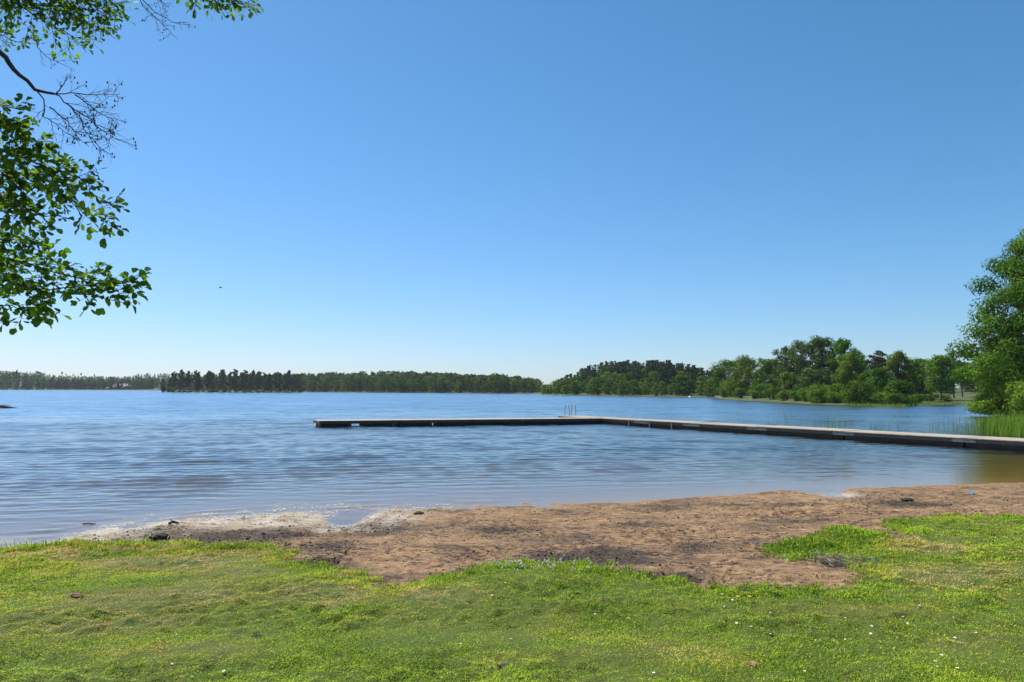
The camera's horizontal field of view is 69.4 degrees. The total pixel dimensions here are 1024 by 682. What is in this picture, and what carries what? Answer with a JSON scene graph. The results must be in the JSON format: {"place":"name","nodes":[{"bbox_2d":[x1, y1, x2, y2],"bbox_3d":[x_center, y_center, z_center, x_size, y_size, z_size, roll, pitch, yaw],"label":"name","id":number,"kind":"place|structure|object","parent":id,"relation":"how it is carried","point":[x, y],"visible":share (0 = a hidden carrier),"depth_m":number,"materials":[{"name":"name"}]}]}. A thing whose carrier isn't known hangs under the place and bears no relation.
{"place":"outdoors","nodes":[
{"label":"outdoors","id":0,"kind":"place"},
{"bbox_2d":[0,371,1023,681],"bbox_3d":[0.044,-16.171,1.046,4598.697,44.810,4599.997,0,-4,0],"label":"ground","id":1,"kind":"structure","parent":0,"point":[538,493],"depth_m":11.85,"materials":[{"name":"plant"}]},
{"bbox_2d":[67,593,82,598],"bbox_3d":[-5.094,2.981,8.636,0.198,0.080,0.152,0,-4,0],"label":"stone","id":2,"kind":"object","parent":1,"relation":"on","point":[75,595],"visible":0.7,"depth_m":8.60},
{"bbox_2d":[0,370,153,389],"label":"distant wood","id":3,"kind":"object","parent":1,"relation":"on","point":[36,381],"visible":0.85,"depth_m":966.43,"materials":[{"name":"green plant"}]},
{"bbox_2d":[30,371,192,386],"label":"hill scrub","id":4,"kind":"object","parent":1,"relation":"on","point":[135,376],"visible":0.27,"depth_m":1580.73,"materials":[{"name":"green plant"}]},
{"bbox_2d":[113,383,131,389],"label":"house","id":5,"kind":"structure","parent":1,"relation":"on","point":[124,387],"depth_m":972.90,"materials":[{"name":"white"}]},
{"bbox_2d":[0,0,264,334],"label":"alder tree","id":6,"kind":"object","parent":1,"relation":"on","point":[40,173],"visible":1,"depth_m":4.26,"materials":[{"name":"green plant"}]},
{"bbox_2d":[147,532,169,540],"bbox_3d":[-6.852,3.807,14.336,0.391,0.168,0.316,0,-4,0],"label":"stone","id":7,"kind":"object","parent":1,"relation":"on","point":[159,536],"visible":0.81,"depth_m":14.24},
{"bbox_2d":[169,371,175,391],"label":"pine tree","id":8,"kind":"object","parent":1,"relation":"on","point":[174,378],"visible":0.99,"depth_m":545.39,"materials":[{"name":"green plant"}]},
{"bbox_2d":[178,369,185,391],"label":"pine tree","id":9,"kind":"object","parent":1,"relation":"on","point":[181,382],"visible":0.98,"depth_m":544.41,"materials":[{"name":"green plant"}]},
{"bbox_2d":[185,371,193,385],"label":"pine tree","id":10,"kind":"object","parent":1,"relation":"on","point":[188,380],"visible":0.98,"depth_m":549.61,"materials":[{"name":"green plant"}]},
{"bbox_2d":[193,370,198,389],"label":"pine tree","id":11,"kind":"object","parent":1,"relation":"on","point":[195,378],"visible":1,"depth_m":546.44,"materials":[{"name":"green plant"}]},
{"bbox_2d":[196,373,203,390],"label":"pine tree","id":12,"kind":"object","parent":1,"relation":"on","point":[200,385],"visible":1,"depth_m":547.17,"materials":[{"name":"green plant"}]},
{"bbox_2d":[203,372,210,390],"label":"pine tree","id":13,"kind":"object","parent":1,"relation":"on","point":[206,381],"visible":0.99,"depth_m":543.70,"materials":[{"name":"green plant"}]},
{"bbox_2d":[210,373,216,390],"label":"pine tree","id":14,"kind":"object","parent":1,"relation":"on","point":[212,386],"visible":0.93,"depth_m":542.50,"materials":[{"name":"green plant"}]},
{"bbox_2d":[218,370,227,390],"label":"pine tree","id":15,"kind":"object","parent":1,"relation":"on","point":[221,382],"visible":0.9,"depth_m":541.09,"materials":[{"name":"green plant"}]},
{"bbox_2d":[231,372,237,387],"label":"pine tree","id":16,"kind":"object","parent":1,"relation":"on","point":[234,382],"visible":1,"depth_m":538.90,"materials":[{"name":"green plant"}]},
{"bbox_2d":[240,370,249,388],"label":"pine tree","id":17,"kind":"object","parent":1,"relation":"on","point":[243,381],"visible":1,"depth_m":542.77,"materials":[{"name":"green plant"}]},
{"bbox_2d":[248,369,256,388],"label":"pine tree","id":18,"kind":"object","parent":1,"relation":"on","point":[251,384],"visible":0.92,"depth_m":549.73,"materials":[{"name":"green plant"}]},
{"bbox_2d":[253,371,260,387],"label":"pine tree","id":19,"kind":"object","parent":1,"relation":"on","point":[257,381],"visible":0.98,"depth_m":543.54,"materials":[{"name":"green plant"}]},
{"bbox_2d":[264,373,271,391],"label":"pine tree","id":20,"kind":"object","parent":1,"relation":"on","point":[268,385],"visible":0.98,"depth_m":542.13,"materials":[{"name":"green plant"}]},
{"bbox_2d":[275,372,281,391],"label":"pine tree","id":21,"kind":"object","parent":1,"relation":"on","point":[277,383],"visible":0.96,"depth_m":544.88,"materials":[{"name":"green plant"}]},
{"bbox_2d":[284,370,291,391],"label":"pine tree","id":22,"kind":"object","parent":1,"relation":"on","point":[287,383],"visible":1,"depth_m":546.19,"materials":[{"name":"green plant"}]},
{"bbox_2d":[164,370,543,392],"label":"wood","id":23,"kind":"object","parent":1,"relation":"on","point":[402,381],"visible":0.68,"depth_m":573.15,"materials":[{"name":"green plant"}]},
{"bbox_2d":[0,512,1023,681],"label":"grass","id":24,"kind":"structure","parent":1,"relation":"on","point":[856,539],"depth_m":7.70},
{"bbox_2d":[548,381,561,393],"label":"broadleaf tree","id":25,"kind":"object","parent":1,"relation":"on","point":[556,384],"visible":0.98,"depth_m":384.33,"materials":[{"name":"green plant"}]},
{"bbox_2d":[89,485,1023,586],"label":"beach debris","id":26,"kind":"object","parent":1,"relation":"on","point":[540,551],"visible":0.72,"depth_m":14.28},
{"bbox_2d":[559,377,571,393],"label":"broadleaf tree","id":27,"kind":"object","parent":1,"relation":"on","point":[566,385],"visible":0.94,"depth_m":373.32,"materials":[{"name":"green plant"}]},
{"bbox_2d":[569,381,577,393],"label":"broadleaf tree","id":28,"kind":"object","parent":1,"relation":"on","point":[575,389],"visible":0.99,"depth_m":367.60,"materials":[{"name":"green plant"}]},
{"bbox_2d":[569,380,583,393],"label":"broadleaf tree","id":29,"kind":"object","parent":1,"relation":"on","point":[578,387],"visible":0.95,"depth_m":368.77,"materials":[{"name":"green plant"}]},
{"bbox_2d":[577,371,585,392],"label":"spruce tree","id":30,"kind":"object","parent":1,"relation":"on","point":[581,380],"visible":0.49,"depth_m":389.55,"materials":[{"name":"green plant"}]},
{"bbox_2d":[586,380,596,393],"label":"broadleaf tree","id":31,"kind":"object","parent":1,"relation":"on","point":[590,389],"visible":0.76,"depth_m":357.46,"materials":[{"name":"green plant"}]},
{"bbox_2d":[590,377,603,394],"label":"broadleaf tree","id":32,"kind":"object","parent":1,"relation":"on","point":[595,390],"visible":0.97,"depth_m":353.40,"materials":[{"name":"green plant"}]},
{"bbox_2d":[599,375,610,392],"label":"broadleaf tree","id":33,"kind":"object","parent":1,"relation":"on","point":[604,377],"visible":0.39,"depth_m":363.73,"materials":[{"name":"green plant"}]},
{"bbox_2d":[597,365,615,383],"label":"broadleaf tree","id":34,"kind":"object","parent":1,"relation":"on","point":[599,372],"visible":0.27,"depth_m":405.25,"materials":[{"name":"green plant"}]},
{"bbox_2d":[602,378,614,394],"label":"broadleaf tree","id":35,"kind":"object","parent":1,"relation":"on","point":[606,391],"visible":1,"depth_m":345.80,"materials":[{"name":"green plant"}]},
{"bbox_2d":[608,372,617,391],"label":"broadleaf tree","id":36,"kind":"object","parent":1,"relation":"on","point":[614,374],"visible":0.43,"depth_m":368.11,"materials":[{"name":"green plant"}]},
{"bbox_2d":[615,362,624,385],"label":"pine tree","id":37,"kind":"object","parent":1,"relation":"on","point":[619,368],"visible":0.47,"depth_m":397.31,"materials":[{"name":"green plant"}]},
{"bbox_2d":[613,373,626,392],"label":"broadleaf tree","id":38,"kind":"object","parent":1,"relation":"on","point":[620,377],"visible":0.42,"depth_m":354.81,"materials":[{"name":"green plant"}]},
{"bbox_2d":[615,380,629,394],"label":"broadleaf tree","id":39,"kind":"object","parent":1,"relation":"on","point":[621,388],"visible":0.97,"depth_m":333.24,"materials":[{"name":"green plant"}]},
{"bbox_2d":[620,372,634,389],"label":"broadleaf tree","id":40,"kind":"object","parent":1,"relation":"on","point":[628,377],"visible":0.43,"depth_m":351.41,"materials":[{"name":"green plant"}]},
{"bbox_2d":[626,380,639,394],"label":"broadleaf tree","id":41,"kind":"object","parent":1,"relation":"on","point":[633,383],"visible":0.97,"depth_m":329.16,"materials":[{"name":"green plant"}]},
{"bbox_2d":[629,370,640,392],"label":"spruce tree","id":42,"kind":"object","parent":1,"relation":"on","point":[636,376],"visible":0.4,"depth_m":346.19,"materials":[{"name":"green plant"}]},
{"bbox_2d":[634,382,646,394],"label":"broadleaf tree","id":43,"kind":"object","parent":1,"relation":"on","point":[639,389],"visible":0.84,"depth_m":327.77,"materials":[{"name":"green plant"}]},
{"bbox_2d":[640,381,651,394],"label":"broadleaf tree","id":44,"kind":"object","parent":1,"relation":"on","point":[643,388],"visible":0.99,"depth_m":324.04,"materials":[{"name":"green plant"}]},
{"bbox_2d":[645,370,659,392],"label":"broadleaf tree","id":45,"kind":"object","parent":1,"relation":"on","point":[653,377],"visible":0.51,"depth_m":333.77,"materials":[{"name":"green plant"}]},
{"bbox_2d":[651,383,661,395],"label":"broadleaf tree","id":46,"kind":"object","parent":1,"relation":"on","point":[657,391],"visible":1,"depth_m":312.87,"materials":[{"name":"green plant"}]},
{"bbox_2d":[651,363,668,390],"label":"pine tree","id":47,"kind":"object","parent":1,"relation":"on","point":[659,368],"visible":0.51,"depth_m":334.20,"materials":[{"name":"green plant"}]},
{"bbox_2d":[658,381,668,394],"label":"broadleaf tree","id":48,"kind":"object","parent":1,"relation":"on","point":[664,388],"visible":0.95,"depth_m":315.64,"materials":[{"name":"green plant"}]},
{"bbox_2d":[655,360,676,393],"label":"spruce tree","id":49,"kind":"object","parent":1,"relation":"on","point":[665,375],"visible":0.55,"depth_m":330.93,"materials":[{"name":"green plant"}]},
{"bbox_2d":[669,374,686,394],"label":"broadleaf tree","id":50,"kind":"object","parent":1,"relation":"on","point":[673,385],"visible":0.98,"depth_m":306.85,"materials":[{"name":"green plant"}]},
{"bbox_2d":[670,370,693,390],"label":"broadleaf tree","id":51,"kind":"object","parent":1,"relation":"on","point":[682,373],"visible":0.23,"depth_m":328.01,"materials":[{"name":"green plant"}]},
{"bbox_2d":[676,375,692,394],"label":"broadleaf tree","id":52,"kind":"object","parent":1,"relation":"on","point":[687,379],"visible":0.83,"depth_m":306.70,"materials":[{"name":"green plant"}]},
{"bbox_2d":[683,379,695,395],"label":"broadleaf tree","id":53,"kind":"object","parent":1,"relation":"on","point":[686,384],"visible":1,"depth_m":304.95,"materials":[{"name":"green plant"}]},
{"bbox_2d":[689,365,699,393],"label":"pine tree","id":54,"kind":"object","parent":1,"relation":"on","point":[693,369],"visible":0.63,"depth_m":326.94,"materials":[{"name":"green plant"}]},
{"bbox_2d":[695,381,707,395],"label":"broadleaf tree","id":55,"kind":"object","parent":1,"relation":"on","point":[701,385],"visible":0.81,"depth_m":295.20,"materials":[{"name":"green plant"}]},
{"bbox_2d":[695,376,708,394],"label":"broadleaf tree","id":56,"kind":"object","parent":1,"relation":"on","point":[700,378],"visible":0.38,"depth_m":316.65,"materials":[{"name":"green plant"}]},
{"bbox_2d":[702,379,715,396],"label":"broadleaf tree","id":57,"kind":"object","parent":1,"relation":"on","point":[708,394],"visible":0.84,"depth_m":287.87,"materials":[{"name":"green plant"}]},
{"bbox_2d":[707,358,740,390],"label":"broadleaf tree","id":58,"kind":"object","parent":1,"relation":"on","point":[721,373],"visible":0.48,"depth_m":260.68,"materials":[{"name":"green plant"}]},
{"bbox_2d":[716,387,732,396],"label":"shore bush","id":59,"kind":"object","parent":1,"relation":"on","point":[725,392],"visible":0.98,"depth_m":238.45,"materials":[{"name":"green plant"}]},
{"bbox_2d":[719,379,747,395],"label":"broadleaf tree","id":60,"kind":"object","parent":1,"relation":"on","point":[728,384],"visible":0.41,"depth_m":245.98,"materials":[{"name":"green plant"}]},
{"bbox_2d":[731,387,746,397],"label":"shore bush","id":61,"kind":"object","parent":1,"relation":"on","point":[741,392],"visible":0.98,"depth_m":220.71,"materials":[{"name":"green plant"}]},
{"bbox_2d":[728,354,765,394],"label":"broadleaf tree","id":62,"kind":"object","parent":1,"relation":"on","point":[747,366],"visible":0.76,"depth_m":242.90,"materials":[{"name":"green plant"}]},
{"bbox_2d":[747,389,760,398],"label":"shore bush","id":63,"kind":"object","parent":1,"relation":"on","point":[754,394],"visible":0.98,"depth_m":205.98,"materials":[{"name":"green plant"}]},
{"bbox_2d":[747,382,774,397],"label":"broadleaf tree","id":64,"kind":"object","parent":1,"relation":"on","point":[760,387],"visible":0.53,"depth_m":210.44,"materials":[{"name":"green plant"}]},
{"bbox_2d":[750,359,783,390],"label":"broadleaf tree","id":65,"kind":"object","parent":1,"relation":"on","point":[768,367],"visible":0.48,"depth_m":220.98,"materials":[{"name":"green plant"}]},
{"bbox_2d":[760,386,783,399],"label":"shore bush","id":66,"kind":"object","parent":1,"relation":"on","point":[774,391],"visible":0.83,"depth_m":191.02,"materials":[{"name":"green plant"}]},
{"bbox_2d":[774,389,792,399],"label":"shore bush","id":67,"kind":"object","parent":1,"relation":"on","point":[782,395],"visible":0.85,"depth_m":181.06,"materials":[{"name":"green plant"}]},
{"bbox_2d":[770,346,797,388],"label":"birch tree","id":68,"kind":"object","parent":1,"relation":"on","point":[784,353],"visible":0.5,"depth_m":205.01,"materials":[{"name":"green plant"}]},
{"bbox_2d":[779,371,799,398],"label":"broadleaf tree","id":69,"kind":"object","parent":1,"relation":"on","point":[789,383],"visible":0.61,"depth_m":192.99,"materials":[{"name":"green plant"}]},
{"bbox_2d":[788,390,801,400],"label":"shore bush","id":70,"kind":"object","parent":1,"relation":"on","point":[794,394],"visible":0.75,"depth_m":170.33,"materials":[{"name":"green plant"}]},
{"bbox_2d":[779,339,823,387],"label":"birch tree","id":71,"kind":"object","parent":1,"relation":"on","point":[800,361],"visible":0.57,"depth_m":198.69,"materials":[{"name":"green plant"}]},
{"bbox_2d":[797,388,810,401],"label":"shore bush","id":72,"kind":"object","parent":1,"relation":"on","point":[802,393],"visible":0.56,"depth_m":163.19,"materials":[{"name":"green plant"}]},
{"bbox_2d":[792,367,832,390],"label":"broadleaf tree","id":73,"kind":"object","parent":1,"relation":"on","point":[819,377],"visible":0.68,"depth_m":175.04,"materials":[{"name":"green plant"}]},
{"bbox_2d":[801,335,839,383],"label":"broadleaf tree","id":74,"kind":"object","parent":1,"relation":"on","point":[821,345],"visible":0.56,"depth_m":195.19,"materials":[{"name":"green plant"}]},
{"bbox_2d":[805,382,847,402],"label":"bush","id":75,"kind":"object","parent":1,"relation":"on","point":[834,388],"visible":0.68,"depth_m":154.63,"materials":[{"name":"green plant"}]},
{"bbox_2d":[771,550,882,569],"bbox_3d":[4.282,2.933,9.887,1.408,0.164,1.011,0,-4,0],"label":"twig heap","id":76,"kind":"object","parent":1,"relation":"on","point":[825,560],"visible":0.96,"depth_m":9.96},
{"bbox_2d":[824,390,842,402],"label":"shore bush","id":77,"kind":"object","parent":1,"relation":"on","point":[832,395],"visible":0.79,"depth_m":151.07,"materials":[{"name":"green plant"}]},
{"bbox_2d":[825,337,862,385],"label":"broadleaf tree","id":78,"kind":"object","parent":1,"relation":"on","point":[842,345],"visible":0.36,"depth_m":190.65,"materials":[{"name":"green plant"}]},
{"bbox_2d":[830,352,868,390],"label":"broadleaf tree","id":79,"kind":"object","parent":1,"relation":"on","point":[852,361],"visible":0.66,"depth_m":164.31,"materials":[{"name":"green plant"}]},
{"bbox_2d":[840,379,881,403],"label":"bush","id":80,"kind":"object","parent":1,"relation":"on","point":[853,389],"visible":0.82,"depth_m":144.50,"materials":[{"name":"green plant"}]},
{"bbox_2d":[863,392,880,403],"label":"shore bush","id":81,"kind":"object","parent":1,"relation":"on","point":[871,396],"visible":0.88,"depth_m":142.17,"materials":[{"name":"green plant"}]},
{"bbox_2d":[857,367,893,400],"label":"broadleaf tree","id":82,"kind":"object","parent":1,"relation":"on","point":[881,379],"visible":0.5,"depth_m":156.35,"materials":[{"name":"green plant"}]},
{"bbox_2d":[862,350,888,370],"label":"pine tree","id":83,"kind":"object","parent":1,"relation":"on","point":[877,360],"visible":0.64,"depth_m":185.68,"materials":[{"name":"green plant"}]},
{"bbox_2d":[875,390,890,403],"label":"shore bush","id":84,"kind":"object","parent":1,"relation":"on","point":[881,396],"visible":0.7,"depth_m":139.10,"materials":[{"name":"green plant"}]},
{"bbox_2d":[885,393,904,403],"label":"shore bush","id":85,"kind":"object","parent":1,"relation":"on","point":[892,397],"visible":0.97,"depth_m":136.15,"materials":[{"name":"green plant"}]},
{"bbox_2d":[882,379,914,402],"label":"broadleaf tree","id":86,"kind":"object","parent":1,"relation":"on","point":[897,387],"visible":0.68,"depth_m":140.31,"materials":[{"name":"green plant"}]},
{"bbox_2d":[881,350,918,391],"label":"broadleaf tree","id":87,"kind":"object","parent":1,"relation":"on","point":[899,358],"visible":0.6,"depth_m":167.01,"materials":[{"name":"green plant"}]},
{"bbox_2d":[844,401,970,406],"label":"shore reeds","id":88,"kind":"object","parent":1,"relation":"on","point":[884,404],"visible":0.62,"depth_m":139.49,"materials":[{"name":"green plant"}]},
{"bbox_2d":[899,393,917,405],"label":"shore bush","id":89,"kind":"object","parent":1,"relation":"on","point":[910,399],"visible":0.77,"depth_m":138.23,"materials":[{"name":"green plant"}]},
{"bbox_2d":[903,357,935,394],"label":"broadleaf tree","id":90,"kind":"object","parent":1,"relation":"on","point":[919,376],"visible":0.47,"depth_m":178.91,"materials":[{"name":"green plant"}]},
{"bbox_2d":[914,393,927,402],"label":"shore bush","id":91,"kind":"object","parent":1,"relation":"on","point":[920,397],"visible":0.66,"depth_m":152.90,"materials":[{"name":"green plant"}]},
{"bbox_2d":[922,392,939,401],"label":"shore bush","id":92,"kind":"object","parent":1,"relation":"on","point":[930,397],"visible":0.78,"depth_m":161.04,"materials":[{"name":"green plant"}]},
{"bbox_2d":[923,354,959,400],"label":"broadleaf tree","id":93,"kind":"object","parent":1,"relation":"on","point":[938,365],"visible":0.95,"depth_m":170.83,"materials":[{"name":"green plant"}]},
{"bbox_2d":[940,394,951,401],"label":"shore bush","id":94,"kind":"object","parent":1,"relation":"on","point":[945,398],"visible":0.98,"depth_m":162.27,"materials":[{"name":"green plant"}]},
{"bbox_2d":[945,350,959,397],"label":"birch tree","id":95,"kind":"object","parent":1,"relation":"on","point":[954,363],"visible":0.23,"depth_m":189.36,"materials":[{"name":"green plant"}]},
{"bbox_2d":[954,361,972,396],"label":"broadleaf tree","id":96,"kind":"object","parent":1,"relation":"on","point":[961,364],"visible":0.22,"depth_m":195.20,"materials":[{"name":"green plant"}]},
{"bbox_2d":[964,361,980,392],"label":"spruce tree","id":97,"kind":"object","parent":1,"relation":"on","point":[972,390],"visible":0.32,"depth_m":214.52,"materials":[{"name":"green plant"}]},
{"bbox_2d":[944,228,1023,389],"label":"broadleaf tree","id":98,"kind":"object","parent":1,"relation":"on","point":[1011,266],"visible":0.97,"depth_m":79.64,"materials":[{"name":"green plant"}]},
{"bbox_2d":[957,330,1023,415],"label":"broadleaf tree","id":99,"kind":"object","parent":1,"relation":"on","point":[991,404],"visible":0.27,"depth_m":82.94,"materials":[{"name":"green plant"}]},
{"bbox_2d":[1004,380,1023,418],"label":"shore bush","id":100,"kind":"object","parent":1,"relation":"on","point":[1017,394],"visible":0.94,"depth_m":72.95,"materials":[{"name":"green plant"}]},
{"bbox_2d":[0,390,1023,536],"bbox_3d":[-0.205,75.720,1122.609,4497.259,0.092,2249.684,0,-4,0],"label":"water","id":101,"kind":"structure","parent":0,"point":[98,411],"depth_m":50.82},
{"bbox_2d":[9,503,450,546],"bbox_3d":[-6.643,4.066,16.818,11.116,0.001,3.992,2,-4,-24],"label":"foam","id":102,"kind":"object","parent":101,"relation":"on","point":[249,516],"visible":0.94,"depth_m":17.26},
{"bbox_2d":[313,404,1023,453],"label":"floating dock","id":103,"kind":"object","parent":101,"relation":"on","point":[959,440],"visible":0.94,"depth_m":53.26,"materials":[{"name":"metal"}]},
{"bbox_2d":[932,422,982,434],"bbox_3d":[30.684,5.966,51.275,1.944,1.688,3.685,0,-4,0],"label":"reed clump","id":104,"kind":"object","parent":101,"relation":"in","point":[953,429],"visible":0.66,"depth_m":50.73,"materials":[{"name":"green plant"}]},
{"bbox_2d":[959,410,1023,435],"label":"reed bed","id":105,"kind":"object","parent":101,"relation":"in","point":[1016,424],"visible":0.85,"depth_m":52.84,"materials":[{"name":"green plant"}]},
{"bbox_2d":[0,0,1023,388],"label":"sky","id":106,"kind":"structure","parent":0,"point":[546,191],"materials":[{"name":"blue"}]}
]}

